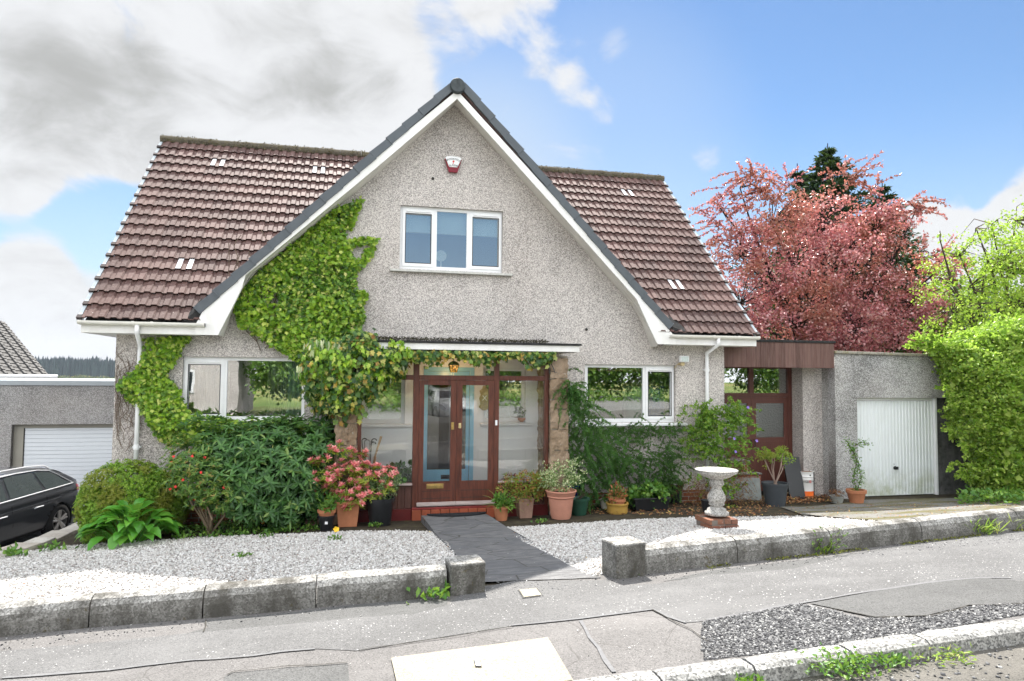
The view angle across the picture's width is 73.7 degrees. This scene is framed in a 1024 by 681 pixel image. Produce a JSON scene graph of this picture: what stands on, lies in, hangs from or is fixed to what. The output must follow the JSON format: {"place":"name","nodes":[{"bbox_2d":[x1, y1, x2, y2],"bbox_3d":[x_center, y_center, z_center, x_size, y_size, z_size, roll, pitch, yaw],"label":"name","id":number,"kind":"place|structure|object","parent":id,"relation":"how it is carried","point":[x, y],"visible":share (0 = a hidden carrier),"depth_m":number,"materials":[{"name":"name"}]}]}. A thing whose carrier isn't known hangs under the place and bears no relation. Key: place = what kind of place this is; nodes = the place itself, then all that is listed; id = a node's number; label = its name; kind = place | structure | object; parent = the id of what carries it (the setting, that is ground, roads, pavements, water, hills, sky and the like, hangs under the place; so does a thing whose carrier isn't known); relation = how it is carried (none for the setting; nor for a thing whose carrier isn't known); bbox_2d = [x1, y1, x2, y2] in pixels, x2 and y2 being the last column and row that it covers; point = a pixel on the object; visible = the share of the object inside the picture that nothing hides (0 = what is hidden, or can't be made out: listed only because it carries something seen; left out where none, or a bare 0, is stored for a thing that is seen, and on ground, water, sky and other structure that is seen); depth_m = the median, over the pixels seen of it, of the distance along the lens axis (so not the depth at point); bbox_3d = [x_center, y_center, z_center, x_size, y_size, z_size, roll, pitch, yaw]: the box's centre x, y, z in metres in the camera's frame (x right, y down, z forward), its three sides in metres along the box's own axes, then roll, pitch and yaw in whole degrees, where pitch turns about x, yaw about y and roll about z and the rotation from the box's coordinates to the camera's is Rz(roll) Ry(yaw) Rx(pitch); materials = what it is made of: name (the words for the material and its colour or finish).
{"place":"outdoors","nodes":[
{"label":"outdoors","id":0,"kind":"place"},
{"bbox_2d":[0,513,86,547],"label":"driveway","id":1,"kind":"structure","parent":0,"point":[28,537],"depth_m":13.41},
{"bbox_2d":[0,465,78,543],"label":"estate car","id":2,"kind":"object","parent":1,"relation":"on","point":[36,498],"visible":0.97,"depth_m":12.99,"materials":[{"name":"grey paint"}]},
{"bbox_2d":[0,529,456,601],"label":"gravel","id":3,"kind":"structure","parent":0,"point":[373,540],"depth_m":8.12,"materials":[{"name":"gravel"}]},
{"bbox_2d":[0,541,44,556],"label":"weed","id":4,"kind":"object","parent":3,"relation":"on","point":[13,551],"visible":1,"depth_m":8.94,"materials":[{"name":"green plant"}]},
{"bbox_2d":[34,378,982,671],"bbox_3d":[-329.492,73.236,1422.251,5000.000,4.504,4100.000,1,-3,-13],"label":"ground","id":5,"kind":"structure","parent":0,"point":[510,522],"depth_m":10.88,"materials":[{"name":"soil"}]},
{"bbox_2d":[0,320,57,377],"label":"neighbour house","id":6,"kind":"structure","parent":5,"relation":"on","point":[18,359],"depth_m":26.25,"materials":[{"name":"grey tile"}]},
{"bbox_2d":[0,522,79,557],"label":"retaining wall","id":7,"kind":"structure","parent":5,"relation":"on","point":[53,535],"depth_m":9.95,"materials":[{"name":"concrete"}]},
{"bbox_2d":[0,378,114,486],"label":"garage","id":8,"kind":"structure","parent":5,"relation":"on","point":[53,423],"depth_m":16.06,"materials":[{"name":"grey concrete"}]},
{"bbox_2d":[22,427,112,486],"bbox_3d":[-9.421,3.066,16.376,4.080,1.956,0.050,1,-3,-13],"label":"door","id":9,"kind":"structure","parent":8,"relation":"in","point":[73,452],"depth_m":16.14,"materials":[{"name":"white plastic"}]},
{"bbox_2d":[72,458,190,543],"bbox_3d":[-5.670,2.400,10.214,1.548,1.306,1.070,2,-3,-33],"label":"dome shrub","id":10,"kind":"object","parent":5,"relation":"on","point":[94,498],"visible":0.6,"depth_m":9.93,"materials":[{"name":"green plant"}]},
{"bbox_2d":[156,432,243,533],"bbox_3d":[-4.505,2.099,9.884,1.358,1.492,0.902,0,-3,12],"label":"azalea","id":11,"kind":"object","parent":5,"relation":"on","point":[180,464],"visible":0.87,"depth_m":9.71,"materials":[{"name":"green plant"}]},
{"bbox_2d":[0,563,446,636],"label":"garden wall","id":12,"kind":"structure","parent":5,"relation":"on","point":[106,609],"depth_m":5.88,"materials":[{"name":"concrete"}]},
{"bbox_2d":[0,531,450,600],"bbox_3d":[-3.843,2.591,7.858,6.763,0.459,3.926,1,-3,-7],"label":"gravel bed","id":13,"kind":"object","parent":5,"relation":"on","point":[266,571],"visible":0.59,"depth_m":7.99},
{"bbox_2d":[74,498,185,550],"bbox_3d":[-5.347,2.563,9.566,1.397,0.652,1.020,1,-3,-13],"label":"hosta","id":14,"kind":"object","parent":13,"relation":"on","point":[116,512],"visible":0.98,"depth_m":9.45,"materials":[{"name":"green plant"}]},
{"bbox_2d":[171,517,319,539],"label":"ground cover","id":15,"kind":"object","parent":5,"relation":"on","point":[203,531],"visible":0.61,"depth_m":10.04,"materials":[{"name":"brown plant"}]},
{"bbox_2d":[175,411,346,531],"bbox_3d":[-3.769,1.995,10.302,2.578,1.843,1.535,1,-3,-13],"label":"rhododendron","id":16,"kind":"object","parent":5,"relation":"on","point":[275,486],"visible":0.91,"depth_m":9.99,"materials":[{"name":"green plant"}]},
{"bbox_2d":[317,514,335,530],"bbox_3d":[-2.710,2.655,9.977,0.260,0.210,0.260,1,-3,-13],"label":"plant pot","id":17,"kind":"object","parent":5,"relation":"on","point":[326,523],"visible":0.9,"depth_m":9.89,"materials":[{"name":"black plastic"}]},
{"bbox_2d":[315,491,345,515],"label":"potted plant","id":18,"kind":"object","parent":17,"relation":"in","point":[325,511],"visible":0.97,"depth_m":9.92,"materials":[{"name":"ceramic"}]},
{"bbox_2d":[306,439,399,526],"bbox_3d":[-2.388,2.136,10.324,1.387,1.292,0.652,1,-3,-13],"label":"flowering shrub","id":19,"kind":"object","parent":5,"relation":"on","point":[356,497],"visible":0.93,"depth_m":10.18,"materials":[{"name":"pink plant"}]},
{"bbox_2d":[361,469,404,526],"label":"potted shrub","id":20,"kind":"object","parent":5,"relation":"on","point":[379,511],"visible":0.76,"depth_m":10.21,"materials":[{"name":"plastic"}]},
{"bbox_2d":[76,78,760,526],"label":"house","id":21,"kind":"structure","parent":5,"relation":"on","point":[612,268],"depth_m":12.20,"materials":[{"name":"grey stone"}]},
{"bbox_2d":[114,335,301,451],"bbox_3d":[-4.725,0.898,10.745,2.916,1.990,0.440,1,-3,-11],"label":"ivy","id":22,"kind":"object","parent":21,"relation":"attached to","point":[163,408],"visible":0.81,"depth_m":10.61,"materials":[{"name":"green plant"}]},
{"bbox_2d":[189,361,229,415],"bbox_3d":[-4.956,0.837,11.194,0.611,1.130,0.040,1,-3,-13],"label":"net curtain","id":23,"kind":"object","parent":21,"relation":"hanging from","point":[204,388],"visible":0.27,"depth_m":11.18,"materials":[{"name":"grey fabric"}]},
{"bbox_2d":[183,356,304,420],"bbox_3d":[-4.345,0.789,11.122,1.866,1.028,0.100,1,-3,-13],"label":"window","id":24,"kind":"structure","parent":21,"relation":"in","point":[222,361],"depth_m":11.02,"materials":[{"name":"white plastic"}]},
{"bbox_2d":[266,361,287,415],"bbox_3d":[-3.922,0.858,11.412,0.328,1.130,0.059,1,-3,-13],"label":"net curtain","id":25,"kind":"object","parent":21,"relation":"hanging from","point":[276,399],"visible":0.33,"depth_m":11.41,"materials":[{"name":"grey fabric"}]},
{"bbox_2d":[282,361,301,415],"bbox_3d":[-3.690,0.865,11.517,0.428,1.130,0.069,1,-3,-13],"label":"curtain","id":26,"kind":"object","parent":21,"relation":"hanging from","point":[294,395],"visible":0.26,"depth_m":11.51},
{"bbox_2d":[364,380,404,422],"bbox_3d":[-2.159,0.923,11.596,0.663,0.958,0.070,1,-3,-13],"label":"window","id":27,"kind":"structure","parent":21,"relation":"in","point":[366,420],"depth_m":11.60,"materials":[{"name":"white plastic"}]},
{"bbox_2d":[228,195,557,427],"bbox_3d":[-1.893,-0.545,11.003,5.284,3.844,1.434,1,-3,-13],"label":"ivy","id":28,"kind":"object","parent":21,"relation":"attached to","point":[324,343],"visible":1,"depth_m":11.03,"materials":[{"name":"green plant"}]},
{"bbox_2d":[399,206,501,272],"bbox_3d":[-1.063,-1.761,12.007,1.803,1.102,0.100,1,-3,-13],"label":"window","id":29,"kind":"structure","parent":21,"relation":"in","point":[470,214],"depth_m":11.97,"materials":[{"name":"white plastic"}]},
{"bbox_2d":[406,212,497,237],"bbox_3d":[-1.086,-2.091,12.136,1.765,0.434,0.028,1,-3,-13],"label":"roller blind","id":30,"kind":"object","parent":21,"relation":"attached to","point":[451,223],"visible":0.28,"depth_m":12.13,"materials":[{"name":"fabric"}]},
{"bbox_2d":[445,156,461,172],"bbox_3d":[-1.030,-3.077,11.944,0.296,0.282,0.074,1,-3,-13],"label":"alarm box","id":31,"kind":"object","parent":21,"relation":"attached to","point":[453,163],"visible":1,"depth_m":11.91,"materials":[{"name":"white plastic"}]},
{"bbox_2d":[483,368,524,421],"bbox_3d":[-0.152,0.959,12.060,0.760,0.948,0.070,1,-3,-13],"label":"window","id":32,"kind":"structure","parent":21,"relation":"in","point":[522,370],"depth_m":12.08,"materials":[{"name":"white plastic"}]},
{"bbox_2d":[585,364,673,422],"bbox_3d":[2.163,0.980,12.620,1.780,1.059,0.100,1,-3,-13],"label":"window","id":33,"kind":"structure","parent":21,"relation":"in","point":[645,369],"depth_m":12.68,"materials":[{"name":"white plastic"}]},
{"bbox_2d":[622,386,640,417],"bbox_3d":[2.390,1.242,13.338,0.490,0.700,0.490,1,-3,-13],"label":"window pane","id":34,"kind":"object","parent":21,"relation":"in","point":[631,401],"visible":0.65,"depth_m":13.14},
{"bbox_2d":[333,335,581,524],"bbox_3d":[-1.008,1.471,11.728,3.958,3.074,1.980,1,-3,-13],"label":"porch","id":35,"kind":"object","parent":5,"relation":"on","point":[463,460],"visible":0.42,"depth_m":11.38,"materials":[{"name":"brown wood"}]},
{"bbox_2d":[380,459,411,496],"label":"house plant","id":36,"kind":"object","parent":35,"relation":"on","point":[405,471],"visible":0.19,"depth_m":10.99,"materials":[{"name":"green plant"}]},
{"bbox_2d":[416,380,456,506],"bbox_3d":[-1.206,1.635,10.945,0.622,1.995,0.100,1,-3,-13],"label":"door","id":37,"kind":"structure","parent":35,"relation":"in","point":[430,493],"depth_m":10.93,"materials":[{"name":"brown wood"}]},
{"bbox_2d":[426,371,469,480],"bbox_3d":[-1.105,1.594,11.783,0.725,2.117,0.058,1,-3,-13],"label":"inner door","id":38,"kind":"structure","parent":35,"relation":"in","point":[439,396],"depth_m":11.77,"materials":[{"name":"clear glass"}]},
{"bbox_2d":[455,380,494,504],"bbox_3d":[-0.588,1.647,11.087,0.637,1.995,0.100,1,-3,-13],"label":"door","id":39,"kind":"structure","parent":35,"relation":"in","point":[467,492],"depth_m":11.06,"materials":[{"name":"brown wood"}]},
{"bbox_2d":[445,554,485,595],"bbox_3d":[-0.435,2.204,6.296,0.324,0.372,0.294,1,-3,-18],"label":"gatepost","id":40,"kind":"object","parent":5,"relation":"on","point":[465,574],"visible":0.8,"depth_m":6.17,"materials":[{"name":"concrete"}]},
{"bbox_2d":[484,486,517,520],"bbox_3d":[-0.118,2.542,10.670,0.735,0.525,0.798,1,-3,-13],"label":"plant pot","id":41,"kind":"object","parent":5,"relation":"on","point":[501,508],"visible":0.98,"depth_m":10.60,"materials":[{"name":"ceramic"}]},
{"bbox_2d":[496,469,556,518],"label":"potted shrub","id":42,"kind":"object","parent":5,"relation":"on","point":[524,505],"visible":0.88,"depth_m":10.88,"materials":[{"name":"green plant"}]},
{"bbox_2d":[537,456,588,519],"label":"potted shrub","id":43,"kind":"object","parent":5,"relation":"on","point":[560,501],"visible":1,"depth_m":10.74,"materials":[{"name":"green plant"}]},
{"bbox_2d":[571,490,589,515],"bbox_3d":[1.103,2.648,11.262,0.354,0.433,0.354,1,-3,-13],"label":"plant pot","id":44,"kind":"object","parent":5,"relation":"on","point":[580,505],"visible":0.84,"depth_m":11.13,"materials":[{"name":"green plastic"}]},
{"bbox_2d":[552,367,662,513],"bbox_3d":[1.493,1.806,11.864,2.148,2.711,1.177,3,-4,-36],"label":"juniper","id":45,"kind":"object","parent":5,"relation":"on","point":[574,395],"visible":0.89,"depth_m":11.55,"materials":[{"name":"green plant"}]},
{"bbox_2d":[606,501,628,514],"bbox_3d":[1.759,2.793,11.416,0.378,0.170,0.378,1,-3,-13],"label":"plant pot","id":46,"kind":"object","parent":5,"relation":"on","point":[620,509],"visible":0.85,"depth_m":11.27,"materials":[{"name":"yellow ceramic"}]},
{"bbox_2d":[606,480,627,503],"bbox_3d":[1.742,2.586,11.414,0.368,0.445,0.440,1,-3,-13],"label":"plant pot","id":47,"kind":"object","parent":46,"relation":"in","point":[620,499],"visible":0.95,"depth_m":11.37,"materials":[{"name":"ceramic"}]},
{"bbox_2d":[602,536,645,579],"bbox_3d":[1.096,2.174,6.714,0.334,0.422,0.304,2,-3,-22],"label":"gatepost","id":48,"kind":"object","parent":5,"relation":"on","point":[623,557],"visible":0.81,"depth_m":6.60,"materials":[{"name":"concrete"}]},
{"bbox_2d":[588,413,693,510],"bbox_3d":[2.277,2.337,12.103,2.487,2.081,0.944,1,-3,-13],"label":"cotoneaster","id":49,"kind":"object","parent":5,"relation":"on","point":[673,478],"visible":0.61,"depth_m":12.22,"materials":[{"name":"green plant"}]},
{"bbox_2d":[625,478,670,510],"bbox_3d":[2.350,2.641,11.775,0.836,0.552,0.453,1,-3,-13],"label":"planter trough","id":50,"kind":"object","parent":5,"relation":"on","point":[657,497],"visible":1,"depth_m":11.70,"materials":[{"name":"black plastic"}]},
{"bbox_2d":[586,493,824,515],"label":"litter","id":51,"kind":"object","parent":5,"relation":"on","point":[692,509],"visible":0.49,"depth_m":11.57,"materials":[{"name":"brown plant"}]},
{"bbox_2d":[670,396,764,507],"bbox_3d":[3.747,2.123,12.383,2.017,2.263,1.098,1,-3,-13],"label":"bush","id":52,"kind":"object","parent":5,"relation":"on","point":[708,421],"visible":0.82,"depth_m":12.44,"materials":[{"name":"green plant"}]},
{"bbox_2d":[725,457,761,500],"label":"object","id":53,"kind":"structure","parent":5,"relation":"on","point":[756,481],"depth_m":13.06,"materials":[{"name":"concrete"}]},
{"bbox_2d":[754,445,795,506],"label":"potted shrub","id":54,"kind":"object","parent":5,"relation":"on","point":[775,493],"visible":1,"depth_m":12.23,"materials":[{"name":"plastic"}]},
{"bbox_2d":[724,339,835,495],"bbox_3d":[4.932,1.732,14.951,2.678,3.332,3.460,1,-3,-13],"label":"side entrance","id":55,"kind":"object","parent":5,"relation":"on","point":[794,411],"visible":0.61,"depth_m":14.09,"materials":[{"name":"brown paint"}]},
{"bbox_2d":[724,397,751,469],"bbox_3d":[4.413,2.128,13.970,1.112,1.932,0.099,1,-3,-13],"label":"door","id":56,"kind":"structure","parent":55,"relation":"in","point":[747,401],"depth_m":14.07,"materials":[{"name":"brown paint"}]},
{"bbox_2d":[751,397,787,490],"bbox_3d":[5.372,2.148,14.191,0.848,1.932,0.099,1,-3,-13],"label":"door","id":57,"kind":"structure","parent":55,"relation":"in","point":[773,416],"depth_m":14.21,"materials":[{"name":"brown paint"}]},
{"bbox_2d":[783,457,805,498],"bbox_3d":[5.677,2.761,13.725,0.375,0.805,0.273,1,-3,-13],"label":"board","id":58,"kind":"object","parent":5,"relation":"on","point":[793,476],"visible":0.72,"depth_m":13.70,"materials":[{"name":"black plastic"}]},
{"bbox_2d":[752,163,836,338],"bbox_3d":[13.478,-1.680,32.542,6.603,13.493,6.728,1,-3,-13],"label":"spruce","id":59,"kind":"object","parent":5,"relation":"on","point":[795,174],"visible":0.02,"depth_m":32.36,"materials":[{"name":"green plant"}]},
{"bbox_2d":[574,618,1023,680],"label":"kerb","id":60,"kind":"structure","parent":5,"relation":"on","point":[780,666],"depth_m":4.35,"materials":[{"name":"concrete"}]},
{"bbox_2d":[801,470,814,497],"bbox_3d":[5.951,2.913,13.885,0.364,0.522,0.365,1,-3,-13],"label":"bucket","id":61,"kind":"object","parent":5,"relation":"on","point":[808,480],"visible":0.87,"depth_m":13.72,"materials":[{"name":"plastic"}]},
{"bbox_2d":[786,494,832,503],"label":"litter","id":62,"kind":"object","parent":5,"relation":"on","point":[799,501],"visible":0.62,"depth_m":13.19,"materials":[{"name":"brown plant"}]},
{"bbox_2d":[688,150,975,353],"bbox_3d":[11.496,-1.272,24.238,10.492,11.023,5.297,1,-3,-13],"label":"copper beech","id":63,"kind":"object","parent":5,"relation":"on","point":[827,317],"visible":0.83,"depth_m":23.91,"materials":[{"name":"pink plant"}]},
{"bbox_2d":[645,506,1023,573],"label":"garden wall","id":64,"kind":"structure","parent":5,"relation":"on","point":[686,554],"depth_m":7.40,"materials":[{"name":"concrete"}]},
{"bbox_2d":[729,143,947,352],"bbox_3d":[15.337,-2.074,30.759,16.684,14.131,17.291,-1,-3,27],"label":"spruce","id":65,"kind":"object","parent":5,"relation":"on","point":[814,180],"visible":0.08,"depth_m":30.61,"materials":[{"name":"green plant"}]},
{"bbox_2d":[777,351,985,498],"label":"garage","id":66,"kind":"structure","parent":5,"relation":"on","point":[888,405],"depth_m":14.08,"materials":[{"name":"concrete"}]},
{"bbox_2d":[857,401,934,495],"bbox_3d":[7.932,2.219,14.107,1.893,1.937,0.071,1,-3,-13],"label":"door","id":67,"kind":"structure","parent":66,"relation":"in","point":[900,459],"depth_m":14.14,"materials":[{"name":"white metal"}]},
{"bbox_2d":[782,497,1023,519],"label":"garage drive","id":68,"kind":"structure","parent":5,"relation":"on","point":[937,507],"depth_m":11.53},
{"bbox_2d":[841,436,872,503],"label":"potted plant","id":69,"kind":"object","parent":68,"relation":"on","point":[856,495],"visible":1,"depth_m":13.12,"materials":[{"name":"ceramic"}]},
{"bbox_2d":[864,179,954,343],"bbox_3d":[17.823,-1.375,33.634,13.264,13.072,13.757,1,-3,-13],"label":"spruce","id":70,"kind":"object","parent":5,"relation":"on","point":[888,196],"visible":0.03,"depth_m":32.77,"materials":[{"name":"green plant"}]},
{"bbox_2d":[902,307,1023,497],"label":"hedge","id":71,"kind":"object","parent":5,"relation":"on","point":[980,364],"visible":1,"depth_m":13.39,"materials":[{"name":"green plant"}]},
{"bbox_2d":[910,272,1021,351],"bbox_3d":[17.534,0.826,25.072,5.837,7.411,5.070,1,-3,-13],"label":"background tree","id":72,"kind":"object","parent":5,"relation":"on","point":[987,300],"visible":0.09,"depth_m":24.43,"materials":[{"name":"green plant"}]},
{"bbox_2d":[909,195,1023,410],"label":"spring tree","id":73,"kind":"object","parent":5,"relation":"on","point":[1009,264],"visible":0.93,"depth_m":18.31,"materials":[{"name":"green plant"}]},
{"bbox_2d":[954,482,1023,503],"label":"ground cover","id":74,"kind":"object","parent":5,"relation":"on","point":[1004,494],"visible":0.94,"depth_m":12.41,"materials":[{"name":"green plant"}]},
{"bbox_2d":[422,514,599,581],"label":"path","id":75,"kind":"structure","parent":0,"point":[499,549],"depth_m":8.10,"materials":[{"name":"stone"}]},
{"bbox_2d":[427,512,485,516],"bbox_3d":[-0.836,2.696,10.579,0.939,0.033,0.278,1,-3,-13],"label":"doormat","id":76,"kind":"object","parent":75,"relation":"on","point":[456,514],"visible":1,"depth_m":10.53,"materials":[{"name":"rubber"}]},
{"bbox_2d":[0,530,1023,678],"bbox_3d":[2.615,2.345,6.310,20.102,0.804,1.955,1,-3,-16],"label":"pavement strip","id":77,"kind":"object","parent":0,"point":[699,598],"visible":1,"depth_m":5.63,"materials":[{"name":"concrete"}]},
{"bbox_2d":[2,648,314,677],"bbox_3d":[-2.473,2.268,4.793,2.144,0.176,0.070,1,-3,-3],"label":"seal line","id":78,"kind":"object","parent":77,"relation":"on","point":[147,664],"visible":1,"depth_m":4.78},
{"bbox_2d":[518,588,542,597],"bbox_3d":[0.162,2.256,6.107,0.212,0.028,0.315,1,-3,-13],"label":"access cover","id":79,"kind":"object","parent":77,"relation":"on","point":[530,592],"visible":1,"depth_m":6.09,"materials":[{"name":"metal"}]},
{"bbox_2d":[513,609,685,624],"bbox_3d":[0.647,2.131,5.141,1.247,0.074,0.424,1,-3,-13],"label":"seal line","id":80,"kind":"object","parent":77,"relation":"on","point":[605,615],"visible":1,"depth_m":5.30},
{"bbox_2d":[706,577,1010,619],"bbox_3d":[2.878,2.083,5.621,3.005,0.102,0.213,1,-3,-16],"label":"seal line","id":81,"kind":"object","parent":77,"relation":"on","point":[853,593],"visible":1,"depth_m":5.66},
{"bbox_2d":[0,531,1023,680],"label":"pavement","id":82,"kind":"structure","parent":0,"point":[653,640],"depth_m":4.79,"materials":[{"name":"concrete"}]},
{"bbox_2d":[224,663,348,680],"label":"pavement patch","id":83,"kind":"object","parent":82,"relation":"on","point":[334,672],"visible":1,"depth_m":4.43,"materials":[{"name":"grey concrete"}]},
{"bbox_2d":[189,598,446,632],"bbox_3d":[-1.583,2.307,5.702,2.109,0.132,0.453,1,-3,-9],"label":"pavement patch","id":84,"kind":"object","parent":82,"relation":"on","point":[381,609],"visible":1,"depth_m":5.71,"materials":[{"name":"asphalt"}]},
{"bbox_2d":[406,579,455,602],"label":"weed","id":85,"kind":"object","parent":84,"relation":"on","point":[438,592],"visible":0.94,"depth_m":6.01,"materials":[{"name":"green plant"}]},
{"bbox_2d":[391,637,573,680],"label":"concrete slab","id":86,"kind":"structure","parent":82,"relation":"on","point":[538,659],"depth_m":4.38,"materials":[{"name":"concrete"}]},
{"bbox_2d":[0,534,1023,648],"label":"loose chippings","id":87,"kind":"object","parent":82,"relation":"on","point":[528,588],"visible":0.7,"depth_m":6.47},
{"bbox_2d":[579,620,615,671],"bbox_3d":[0.570,2.088,4.713,0.041,0.068,1.074,1,-3,-5],"label":"seal line","id":88,"kind":"object","parent":82,"relation":"on","point":[607,662],"visible":1,"depth_m":4.56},
{"bbox_2d":[663,539,954,581],"bbox_3d":[3.812,2.258,7.240,5.140,0.112,0.494,1,-3,-18],"label":"pavement patch","id":89,"kind":"object","parent":82,"relation":"on","point":[768,567],"visible":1,"depth_m":6.81,"materials":[{"name":"asphalt"}]},
{"bbox_2d":[811,526,848,555],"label":"weed","id":90,"kind":"object","parent":82,"relation":"on","point":[824,549],"visible":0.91,"depth_m":7.36,"materials":[{"name":"green plant"}]},
{"bbox_2d":[701,604,1020,659],"bbox_3d":[2.485,2.034,5.018,2.788,0.141,0.937,1,-3,-13],"label":"pavement rough","id":91,"kind":"object","parent":82,"relation":"attached to","point":[808,634],"visible":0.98,"depth_m":4.78,"materials":[{"name":"gravel"}]},
{"bbox_2d":[700,602,1023,660],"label":"loose chippings","id":92,"kind":"object","parent":91,"relation":"on","point":[1009,608],"visible":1,"depth_m":4.83,"materials":[{"name":"gravel"}]},
{"bbox_2d":[707,529,1022,568],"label":"wall moss","id":93,"kind":"object","parent":82,"relation":"on","point":[858,548],"depth_m":7.44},
{"bbox_2d":[812,578,1023,616],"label":"pavement patch","id":94,"kind":"object","parent":82,"relation":"on","point":[928,598],"visible":1,"depth_m":5.43,"materials":[{"name":"asphalt"}]},
{"bbox_2d":[970,516,1010,534],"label":"grass tuft","id":95,"kind":"object","parent":82,"relation":"on","point":[991,527],"visible":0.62,"depth_m":8.15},
{"bbox_2d":[0,0,1023,360],"label":"sky","id":96,"kind":"structure","parent":0,"point":[682,92],"materials":[{"name":"blue"}]},
{"bbox_2d":[507,515,874,575],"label":"gravel","id":97,"kind":"structure","parent":0,"point":[667,531],"depth_m":9.20,"materials":[{"name":"gravel"}]},
{"bbox_2d":[695,514,738,528],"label":"brick plinth","id":98,"kind":"structure","parent":97,"relation":"on","point":[706,521],"depth_m":9.39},
{"bbox_2d":[695,467,737,516],"bbox_3d":[2.868,2.123,9.574,0.588,0.624,0.588,1,-3,-13],"label":"bird bath","id":99,"kind":"object","parent":98,"relation":"on","point":[716,497],"visible":1,"depth_m":9.48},
{"bbox_2d":[786,644,1023,680],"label":"road","id":100,"kind":"structure","parent":0,"point":[1015,669],"depth_m":4.24,"materials":[{"name":"asphalt"}]},
{"bbox_2d":[794,642,895,679],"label":"weed","id":101,"kind":"object","parent":100,"relation":"on","point":[851,661],"visible":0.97,"depth_m":4.21,"materials":[{"name":"green plant"}]},
{"bbox_2d":[863,651,918,667],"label":"weed","id":102,"kind":"object","parent":100,"relation":"on","point":[893,658],"visible":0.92,"depth_m":4.31,"materials":[{"name":"green plant"}]},
{"bbox_2d":[799,645,1023,680],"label":"road grit","id":103,"kind":"object","parent":100,"relation":"on","point":[938,666],"visible":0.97,"depth_m":4.23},
{"bbox_2d":[912,643,977,666],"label":"weed","id":104,"kind":"object","parent":100,"relation":"on","point":[953,654],"visible":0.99,"depth_m":4.34,"materials":[{"name":"green plant"}]},
{"bbox_3d":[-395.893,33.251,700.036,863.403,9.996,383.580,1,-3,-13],"label":"hill","id":105,"kind":"structure","parent":0,"visible":0},
{"bbox_2d":[35,355,114,377],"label":"conifer forest","id":106,"kind":"object","parent":105,"relation":"on","point":[72,366],"visible":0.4,"depth_m":620.87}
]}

